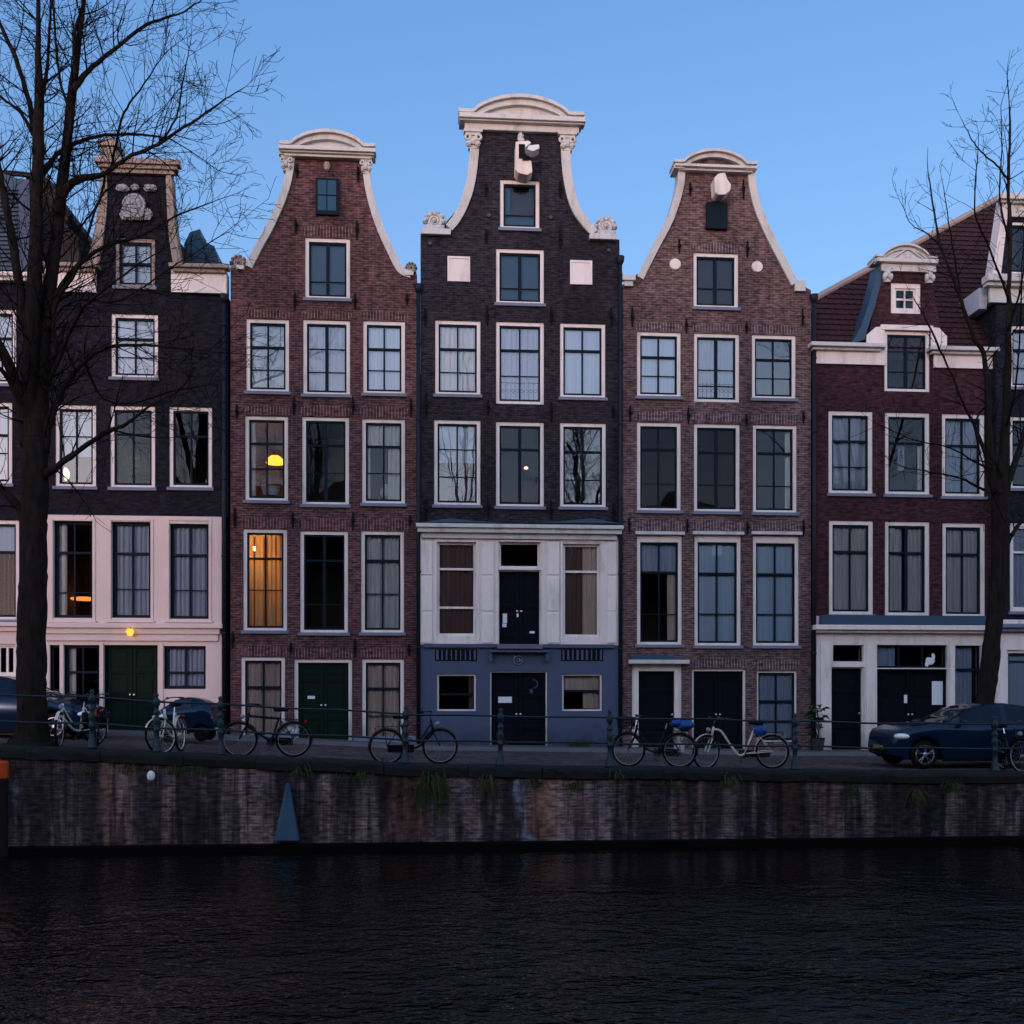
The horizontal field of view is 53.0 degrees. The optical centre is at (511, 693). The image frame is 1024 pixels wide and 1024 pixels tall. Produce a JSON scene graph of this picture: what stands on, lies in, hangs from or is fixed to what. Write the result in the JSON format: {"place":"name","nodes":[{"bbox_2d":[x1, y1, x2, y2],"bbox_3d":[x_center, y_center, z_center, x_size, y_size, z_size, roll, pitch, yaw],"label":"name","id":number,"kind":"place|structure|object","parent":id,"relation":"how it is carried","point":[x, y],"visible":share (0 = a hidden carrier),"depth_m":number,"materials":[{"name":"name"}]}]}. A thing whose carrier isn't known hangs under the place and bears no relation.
{"place":"outdoors","nodes":[
{"label":"outdoors","id":0,"kind":"place"},
{"bbox_2d":[100,730,868,751],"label":"pavement","id":1,"kind":"structure","parent":0,"point":[529,746],"depth_m":28.16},
{"bbox_2d":[0,170,91,676],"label":"canal house","id":2,"kind":"structure","parent":1,"relation":"on","point":[10,549],"depth_m":27.84,"materials":[{"name":"white paint"}]},
{"bbox_2d":[0,403,13,486],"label":"window","id":3,"kind":"structure","parent":2,"relation":"in","point":[5,424],"depth_m":27.84,"materials":[{"name":"white paint"}]},
{"bbox_2d":[0,310,15,386],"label":"window","id":4,"kind":"structure","parent":2,"relation":"in","point":[3,383],"depth_m":27.84,"materials":[{"name":"glass"}]},
{"bbox_2d":[0,644,15,675],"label":"window","id":5,"kind":"structure","parent":2,"relation":"in","point":[7,651],"depth_m":27.77,"materials":[{"name":"white paint"}]},
{"bbox_2d":[0,520,18,621],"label":"window","id":6,"kind":"structure","parent":2,"relation":"in","point":[9,529],"depth_m":27.84,"materials":[{"name":"grey glass"}]},
{"bbox_2d":[43,136,229,733],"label":"canal house","id":7,"kind":"structure","parent":1,"relation":"on","point":[152,570],"depth_m":27.98,"materials":[{"name":"brick"}]},
{"bbox_2d":[51,645,94,694],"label":"window","id":8,"kind":"structure","parent":7,"relation":"in","point":[89,652],"depth_m":29.07,"materials":[{"name":"black glass"}]},
{"bbox_2d":[55,521,91,617],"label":"window","id":9,"kind":"structure","parent":7,"relation":"in","point":[73,539],"depth_m":28.97,"materials":[{"name":"black glass"}]},
{"bbox_2d":[52,405,97,489],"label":"window","id":10,"kind":"structure","parent":7,"relation":"in","point":[79,468],"depth_m":27.96,"materials":[{"name":"glass"}]},
{"bbox_2d":[65,645,98,704],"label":"window","id":11,"kind":"structure","parent":7,"relation":"in","point":[70,650],"depth_m":27.95,"materials":[{"name":"blue paint"}]},
{"bbox_2d":[107,647,132,729],"bbox_3d":[-10.690,-0.077,28.017,0.664,2.415,0.160,0,0,-4],"label":"door","id":12,"kind":"structure","parent":7,"relation":"in","point":[119,659],"depth_m":28.04,"materials":[{"name":"green paint"}]},
{"bbox_2d":[113,522,149,617],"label":"window","id":13,"kind":"structure","parent":7,"relation":"in","point":[131,540],"depth_m":28.08,"materials":[{"name":"grey glass"}]},
{"bbox_2d":[107,406,156,490],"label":"window","id":14,"kind":"structure","parent":7,"relation":"in","point":[145,481],"depth_m":28.62,"materials":[{"name":"glass"}]},
{"bbox_2d":[108,314,159,380],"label":"window","id":15,"kind":"structure","parent":7,"relation":"in","point":[134,362],"depth_m":28.07,"materials":[{"name":"glass"}]},
{"bbox_2d":[112,238,156,289],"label":"window","id":16,"kind":"structure","parent":7,"relation":"in","point":[137,278],"depth_m":28.04,"materials":[{"name":"glass"}]},
{"bbox_2d":[133,647,156,730],"bbox_3d":[-10.016,-0.077,28.067,0.663,2.415,0.160,0,0,-4],"label":"door","id":17,"kind":"structure","parent":7,"relation":"in","point":[144,658],"depth_m":28.08,"materials":[{"name":"green paint"}]},
{"bbox_2d":[164,646,205,688],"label":"window","id":18,"kind":"structure","parent":7,"relation":"in","point":[184,666],"depth_m":28.18,"materials":[{"name":"glass"}]},
{"bbox_2d":[170,524,208,618],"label":"window","id":19,"kind":"structure","parent":7,"relation":"in","point":[189,543],"depth_m":28.19,"materials":[{"name":"grey glass"}]},
{"bbox_2d":[167,407,213,490],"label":"window","id":20,"kind":"structure","parent":7,"relation":"in","point":[193,471],"depth_m":28.80,"materials":[{"name":"glass"}]},
{"bbox_2d":[229,129,422,743],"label":"canal house","id":21,"kind":"structure","parent":1,"relation":"on","point":[325,593],"depth_m":28.36,"materials":[{"name":"brown brick"}]},
{"bbox_2d":[241,657,284,734],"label":"window","id":22,"kind":"structure","parent":21,"relation":"in","point":[262,678],"depth_m":28.33,"materials":[{"name":"beige glass"}]},
{"bbox_2d":[241,529,288,633],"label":"window","id":23,"kind":"structure","parent":21,"relation":"in","point":[264,568],"depth_m":28.33,"materials":[{"name":"orange glass"}]},
{"bbox_2d":[243,416,289,503],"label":"window","id":24,"kind":"structure","parent":21,"relation":"in","point":[265,436],"depth_m":28.30,"materials":[{"name":"white paint"}]},
{"bbox_2d":[244,319,290,394],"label":"window","id":25,"kind":"structure","parent":21,"relation":"in","point":[271,379],"depth_m":28.34,"materials":[{"name":"glass"}]},
{"bbox_2d":[299,663,323,738],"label":"door","id":26,"kind":"structure","parent":21,"relation":"in","point":[311,675],"depth_m":28.41,"materials":[{"name":"green paint"}]},
{"bbox_2d":[298,531,349,635],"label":"window","id":27,"kind":"structure","parent":21,"relation":"in","point":[323,554],"depth_m":30.37,"materials":[{"name":"black glass"}]},
{"bbox_2d":[300,417,350,507],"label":"window","id":28,"kind":"structure","parent":21,"relation":"in","point":[325,441],"depth_m":29.63,"materials":[{"name":"black glass"}]},
{"bbox_2d":[301,320,351,397],"bbox_3d":[-5.111,-9.226,28.378,1.380,2.140,0.295,0,0,-4],"label":"window","id":29,"kind":"structure","parent":21,"relation":"in","point":[326,344],"depth_m":28.43,"materials":[{"name":"glass"}]},
{"bbox_2d":[303,238,351,301],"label":"window","id":30,"kind":"structure","parent":21,"relation":"in","point":[327,261],"depth_m":28.46,"materials":[{"name":"glass"}]},
{"bbox_2d":[324,663,348,739],"bbox_3d":[-4.866,0.227,28.448,0.678,2.168,0.160,0,0,-4],"label":"door","id":31,"kind":"structure","parent":21,"relation":"in","point":[336,675],"depth_m":28.46,"materials":[{"name":"green paint"}]},
{"bbox_2d":[359,531,405,635],"bbox_3d":[-3.584,-3.058,28.492,1.281,2.894,0.298,0,0,-4],"label":"window","id":32,"kind":"structure","parent":21,"relation":"in","point":[382,552],"depth_m":28.56,"materials":[{"name":"grey glass"}]},
{"bbox_2d":[362,659,403,735],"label":"window","id":33,"kind":"structure","parent":21,"relation":"in","point":[382,679],"depth_m":28.57,"materials":[{"name":"white paint"}]},
{"bbox_2d":[360,419,406,506],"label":"window","id":34,"kind":"structure","parent":21,"relation":"in","point":[383,441],"depth_m":28.56,"materials":[{"name":"grey glass"}]},
{"bbox_2d":[361,321,406,396],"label":"window","id":35,"kind":"structure","parent":21,"relation":"in","point":[383,342],"depth_m":28.57,"materials":[{"name":"glass"}]},
{"bbox_2d":[416,93,623,746],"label":"canal house","id":36,"kind":"structure","parent":1,"relation":"on","point":[521,275],"depth_m":28.75,"materials":[{"name":"black brick"}]},
{"bbox_2d":[437,542,475,635],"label":"window","id":37,"kind":"structure","parent":36,"relation":"in","point":[456,561],"depth_m":28.74,"materials":[{"name":"white paint"}]},
{"bbox_2d":[437,674,475,710],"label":"window","id":38,"kind":"structure","parent":36,"relation":"in","point":[455,692],"depth_m":31.04,"materials":[{"name":"glass"}]},
{"bbox_2d":[432,420,481,508],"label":"window","id":39,"kind":"structure","parent":36,"relation":"in","point":[456,442],"depth_m":28.73,"materials":[{"name":"grey glass"}]},
{"bbox_2d":[433,321,481,397],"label":"window","id":40,"kind":"structure","parent":36,"relation":"in","point":[457,343],"depth_m":28.71,"materials":[{"name":"white paint"}]},
{"bbox_2d":[491,673,517,744],"bbox_3d":[-0.201,0.479,28.794,0.753,2.149,0.160,0,0,-4],"label":"door","id":41,"kind":"structure","parent":36,"relation":"in","point":[502,684],"depth_m":28.81,"materials":[{"name":"black paint"}]},
{"bbox_2d":[499,572,518,643],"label":"door","id":42,"kind":"structure","parent":36,"relation":"in","point":[508,581],"depth_m":28.82,"materials":[{"name":"black paint"}]},
{"bbox_2d":[499,542,539,567],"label":"window","id":43,"kind":"structure","parent":36,"relation":"in","point":[511,554],"depth_m":30.90,"materials":[{"name":"black glass"}]},
{"bbox_2d":[498,180,541,231],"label":"window","id":44,"kind":"structure","parent":36,"relation":"in","point":[507,223],"depth_m":28.77,"materials":[{"name":"white paint"}]},
{"bbox_2d":[494,249,545,306],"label":"window","id":45,"kind":"structure","parent":36,"relation":"in","point":[519,273],"depth_m":28.85,"materials":[{"name":"white paint"}]},
{"bbox_2d":[496,322,543,403],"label":"window","id":46,"kind":"structure","parent":36,"relation":"in","point":[519,346],"depth_m":28.85,"materials":[{"name":"grey glass"}]},
{"bbox_2d":[494,422,545,509],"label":"window","id":47,"kind":"structure","parent":36,"relation":"in","point":[519,445],"depth_m":30.43,"materials":[{"name":"grey glass"}]},
{"bbox_2d":[519,572,538,643],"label":"door","id":48,"kind":"structure","parent":36,"relation":"in","point":[528,581],"depth_m":28.86,"materials":[{"name":"black paint"}]},
{"bbox_2d":[518,673,544,745],"bbox_3d":[0.562,0.479,28.850,0.753,2.149,0.160,0,0,-4],"label":"door","id":49,"kind":"structure","parent":36,"relation":"in","point":[529,704],"depth_m":28.87,"materials":[{"name":"black paint"}]},
{"bbox_2d":[563,544,599,636],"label":"window","id":50,"kind":"structure","parent":36,"relation":"in","point":[581,562],"depth_m":29.00,"materials":[{"name":"glass"}]},
{"bbox_2d":[562,674,601,710],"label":"window","id":51,"kind":"structure","parent":36,"relation":"in","point":[580,692],"depth_m":29.01,"materials":[{"name":"beige glass"}]},
{"bbox_2d":[558,324,607,400],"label":"window","id":52,"kind":"structure","parent":36,"relation":"in","point":[582,346],"depth_m":28.98,"materials":[{"name":"grey glass"}]},
{"bbox_2d":[558,423,607,510],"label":"window","id":53,"kind":"structure","parent":36,"relation":"in","point":[582,445],"depth_m":30.02,"materials":[{"name":"grey glass"}]},
{"bbox_2d":[619,148,817,749],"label":"canal house","id":54,"kind":"structure","parent":1,"relation":"on","point":[718,298],"depth_m":29.18,"materials":[{"name":"brown brick"}]},
{"bbox_2d":[639,671,673,747],"bbox_3d":[4.079,0.493,29.110,1.016,2.265,0.160,0,0,-4],"label":"door","id":55,"kind":"structure","parent":54,"relation":"in","point":[656,688],"depth_m":29.13,"materials":[{"name":"black paint"}]},
{"bbox_2d":[635,332,682,399],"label":"window","id":56,"kind":"structure","parent":54,"relation":"in","point":[658,354],"depth_m":29.14,"materials":[{"name":"grey glass"}]},
{"bbox_2d":[635,423,682,513],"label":"window","id":57,"kind":"structure","parent":54,"relation":"in","point":[658,444],"depth_m":30.08,"materials":[{"name":"black glass"}]},
{"bbox_2d":[635,535,683,647],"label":"window","id":58,"kind":"structure","parent":54,"relation":"in","point":[659,557],"depth_m":29.17,"materials":[{"name":"black glass"}]},
{"bbox_2d":[694,671,717,747],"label":"door","id":59,"kind":"structure","parent":54,"relation":"in","point":[705,682],"depth_m":29.23,"materials":[{"name":"black paint"}]},
{"bbox_2d":[692,253,740,310],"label":"window","id":60,"kind":"structure","parent":54,"relation":"in","point":[715,276],"depth_m":29.23,"materials":[{"name":"glass"}]},
{"bbox_2d":[694,334,738,401],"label":"window","id":61,"kind":"structure","parent":54,"relation":"in","point":[716,356],"depth_m":29.25,"materials":[{"name":"grey glass"}]},
{"bbox_2d":[692,424,741,514],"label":"window","id":62,"kind":"structure","parent":54,"relation":"in","point":[716,446],"depth_m":30.00,"materials":[{"name":"black glass"}]},
{"bbox_2d":[693,535,742,648],"bbox_3d":[5.822,-2.893,29.174,1.440,3.218,0.270,0,0,-4],"label":"window","id":63,"kind":"structure","parent":54,"relation":"in","point":[716,557],"depth_m":29.27,"materials":[{"name":"glass"}]},
{"bbox_2d":[717,671,741,748],"bbox_3d":[6.212,0.518,29.268,0.706,2.320,0.160,0,0,-4],"label":"door","id":64,"kind":"structure","parent":54,"relation":"in","point":[729,682],"depth_m":29.29,"materials":[{"name":"black paint"}]},
{"bbox_2d":[750,335,798,401],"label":"window","id":65,"kind":"structure","parent":54,"relation":"in","point":[773,357],"depth_m":29.90,"materials":[{"name":"white paint"}]},
{"bbox_2d":[751,425,799,515],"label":"window","id":66,"kind":"structure","parent":54,"relation":"in","point":[774,446],"depth_m":29.47,"materials":[{"name":"grey glass"}]},
{"bbox_2d":[751,536,801,648],"bbox_3d":[7.504,-2.892,29.299,1.437,3.203,0.270,0,0,-4],"label":"window","id":67,"kind":"structure","parent":54,"relation":"in","point":[775,558],"depth_m":29.39,"materials":[{"name":"glass"}]},
{"bbox_2d":[757,671,795,741],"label":"window","id":68,"kind":"structure","parent":54,"relation":"in","point":[776,690],"depth_m":29.40,"materials":[{"name":"blue glass"}]},
{"bbox_2d":[808,197,999,749],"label":"canal house","id":69,"kind":"structure","parent":1,"relation":"on","point":[903,570],"depth_m":29.58,"materials":[{"name":"brown brick"}]},
{"bbox_2d":[832,669,860,749],"bbox_3d":[9.582,0.459,29.518,0.887,2.379,0.160,0,0,-4],"label":"door","id":70,"kind":"structure","parent":69,"relation":"in","point":[846,683],"depth_m":29.54,"materials":[{"name":"black paint"}]},
{"bbox_2d":[833,645,861,660],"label":"window","id":71,"kind":"structure","parent":69,"relation":"in","point":[840,652],"depth_m":30.63,"materials":[{"name":"black glass"}]},
{"bbox_2d":[827,521,872,614],"bbox_3d":[9.696,-3.573,29.472,1.408,2.777,0.292,0,0,-4],"label":"window","id":72,"kind":"structure","parent":69,"relation":"in","point":[850,542],"depth_m":29.55,"materials":[{"name":"grey glass"}]},
{"bbox_2d":[827,411,875,496],"bbox_3d":[9.682,-6.868,29.472,1.408,2.448,0.294,0,0,-4],"label":"window","id":73,"kind":"structure","parent":69,"relation":"in","point":[849,459],"depth_m":29.54,"materials":[{"name":"glass"}]},
{"bbox_2d":[839,645,945,668],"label":"window","id":74,"kind":"structure","parent":69,"relation":"in","point":[888,656],"depth_m":30.13,"materials":[{"name":"black glass"}]},
{"bbox_2d":[877,671,909,725],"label":"door","id":75,"kind":"structure","parent":69,"relation":"in","point":[892,686],"depth_m":29.64,"materials":[{"name":"black paint"}]},
{"bbox_2d":[891,283,919,313],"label":"window","id":76,"kind":"structure","parent":69,"relation":"in","point":[909,306],"depth_m":29.58,"materials":[{"name":"white paint"}]},
{"bbox_2d":[884,331,928,391],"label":"window","id":77,"kind":"structure","parent":69,"relation":"in","point":[899,375],"depth_m":29.63,"materials":[{"name":"glass"}]},
{"bbox_2d":[885,522,928,615],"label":"window","id":78,"kind":"structure","parent":69,"relation":"in","point":[906,543],"depth_m":29.66,"materials":[{"name":"grey glass"}]},
{"bbox_2d":[883,413,932,497],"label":"window","id":79,"kind":"structure","parent":69,"relation":"in","point":[913,424],"depth_m":29.76,"materials":[{"name":"white paint"}]},
{"bbox_2d":[909,671,942,720],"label":"door","id":80,"kind":"structure","parent":69,"relation":"in","point":[920,682],"depth_m":29.70,"materials":[{"name":"black paint"}]},
{"bbox_2d":[942,523,984,615],"bbox_3d":[13.025,-3.568,29.773,1.285,2.725,0.181,0,0,-4],"label":"window","id":81,"kind":"structure","parent":69,"relation":"in","point":[963,544],"depth_m":29.79,"materials":[{"name":"grey glass"}]},
{"bbox_2d":[940,414,987,499],"bbox_3d":[13.014,-6.840,29.718,1.385,2.468,0.293,0,0,-4],"label":"window","id":82,"kind":"structure","parent":69,"relation":"in","point":[956,490],"depth_m":29.78,"materials":[{"name":"glass"}]},
{"bbox_2d":[955,646,978,704],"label":"window","id":83,"kind":"structure","parent":69,"relation":"in","point":[965,656],"depth_m":29.84,"materials":[{"name":"glass"}]},
{"bbox_2d":[963,192,1023,705],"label":"canal house","id":84,"kind":"structure","parent":1,"relation":"on","point":[986,304],"depth_m":29.51,"materials":[{"name":"white paint"}]},
{"bbox_2d":[1007,650,1023,705],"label":"window","id":85,"kind":"structure","parent":84,"relation":"in","point":[1015,658],"depth_m":29.68,"materials":[{"name":"glass"}]},
{"bbox_2d":[1008,523,1023,614],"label":"window","id":86,"kind":"structure","parent":84,"relation":"in","point":[1016,551],"depth_m":29.68,"materials":[{"name":"white paint"}]},
{"bbox_2d":[1010,417,1023,490],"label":"window","id":87,"kind":"structure","parent":84,"relation":"in","point":[1018,479],"depth_m":30.93,"materials":[{"name":"white paint"}]},
{"bbox_2d":[1011,326,1023,389],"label":"window","id":88,"kind":"structure","parent":84,"relation":"in","point":[1020,379],"depth_m":29.69,"materials":[{"name":"glass"}]},
{"bbox_2d":[0,844,1023,1023],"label":"water","id":89,"kind":"structure","parent":0,"point":[899,934],"depth_m":13.10,"materials":[{"name":"black liquid"}]},
{"bbox_2d":[0,761,8,856],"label":"mooring pile","id":90,"kind":"object","parent":89,"relation":"in","point":[4,771],"visible":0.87,"depth_m":19.55,"materials":[{"name":"orange paint"}]},
{"bbox_2d":[0,744,1023,854],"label":"quay wall","id":91,"kind":"structure","parent":0,"point":[231,804],"depth_m":20.57,"materials":[{"name":"brick"}]},
{"bbox_2d":[275,783,299,840],"bbox_3d":[-4.409,2.313,20.177,0.469,1.130,0.246,0,0,-4],"label":"mooring cone","id":92,"kind":"object","parent":91,"relation":"attached to","point":[287,828],"visible":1,"depth_m":20.11,"materials":[{"name":"blue metal"}]},
{"bbox_2d":[412,769,453,817],"bbox_3d":[-1.562,2.021,20.422,0.838,1.072,0.250,0,0,-4],"label":"weed tuft","id":93,"kind":"object","parent":91,"relation":"attached to","point":[435,782],"visible":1,"depth_m":20.42,"materials":[{"name":"green plant"}]},
{"bbox_2d":[0,689,1023,770],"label":"canal railing","id":94,"kind":"object","parent":91,"relation":"on","point":[500,716],"visible":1,"depth_m":20.79,"materials":[{"name":"metal"}]},
{"bbox_2d":[0,733,1023,769],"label":"street","id":95,"kind":"structure","parent":0,"point":[541,758],"depth_m":24.16,"materials":[{"name":"grey asphalt"}]},
{"bbox_2d":[0,676,110,738],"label":"parked car","id":96,"kind":"object","parent":95,"relation":"on","point":[8,707],"visible":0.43,"depth_m":23.86,"materials":[{"name":"blue metal"}]},
{"bbox_2d":[50,693,107,746],"bbox_3d":[-9.164,0.540,21.531,0.622,1.141,1.815,-5,-1,17],"label":"bicycle","id":97,"kind":"object","parent":95,"relation":"on","point":[80,730],"visible":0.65,"depth_m":21.25,"materials":[{"name":"metal"}]},
{"bbox_2d":[0,0,283,746],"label":"bare tree","id":98,"kind":"object","parent":95,"relation":"on","point":[36,304],"visible":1,"depth_m":20.77,"materials":[{"name":"brown plant"}]},
{"bbox_2d":[145,697,186,751],"bbox_3d":[-6.913,0.633,21.147,0.603,1.158,1.803,0,0,4],"label":"bicycle","id":99,"kind":"object","parent":95,"relation":"on","point":[174,734],"visible":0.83,"depth_m":20.84,"materials":[{"name":"metal"}]},
{"bbox_2d":[151,697,217,740],"bbox_3d":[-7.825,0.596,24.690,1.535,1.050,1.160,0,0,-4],"label":"parked car","id":100,"kind":"object","parent":95,"relation":"on","point":[204,716],"visible":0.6,"depth_m":24.25,"materials":[{"name":"blue metal"}]},
{"bbox_2d":[223,702,312,756],"bbox_3d":[-5.063,0.744,21.268,1.866,1.136,0.617,0,-3,-4],"label":"bicycle","id":101,"kind":"object","parent":95,"relation":"on","point":[286,727],"visible":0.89,"depth_m":21.26,"materials":[{"name":"metal"}]},
{"bbox_2d":[368,710,457,763],"bbox_3d":[-2.059,0.897,21.384,1.867,1.136,0.617,0,-3,-4],"label":"bicycle","id":102,"kind":"object","parent":95,"relation":"on","point":[411,748],"visible":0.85,"depth_m":21.35,"materials":[{"name":"metal"}]},
{"bbox_2d":[67,731,875,755],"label":"kerb","id":103,"kind":"structure","parent":95,"relation":"on","point":[504,748],"depth_m":27.16,"materials":[{"name":"stone"}]},
{"bbox_2d":[612,714,697,765],"bbox_3d":[3.034,1.002,21.917,1.866,1.136,0.617,0,-3,20],"label":"bicycle","id":104,"kind":"object","parent":95,"relation":"on","point":[681,730],"visible":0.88,"depth_m":21.83,"materials":[{"name":"metal"}]},
{"bbox_2d":[692,716,789,767],"bbox_3d":[4.866,1.042,22.028,2.177,1.139,0.613,0,-3,-4],"label":"bicycle","id":105,"kind":"object","parent":95,"relation":"on","point":[759,730],"visible":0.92,"depth_m":21.95,"materials":[{"name":"metal"}]},
{"bbox_2d":[850,49,1023,702],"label":"bare tree","id":106,"kind":"object","parent":95,"relation":"on","point":[1000,475],"visible":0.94,"depth_m":25.00,"materials":[{"name":"brown plant"}]},
{"bbox_2d":[868,703,1023,768],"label":"parked car","id":107,"kind":"object","parent":95,"relation":"on","point":[931,735],"visible":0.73,"depth_m":22.96,"materials":[{"name":"blue metal"}]},
{"bbox_2d":[997,720,1023,770],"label":"bicycle","id":108,"kind":"object","parent":95,"relation":"on","point":[1007,756],"visible":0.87,"depth_m":22.13,"materials":[{"name":"metal"}]},
{"bbox_2d":[0,0,1023,298],"label":"sky","id":109,"kind":"structure","parent":0,"point":[828,98],"materials":[{"name":"blue"}]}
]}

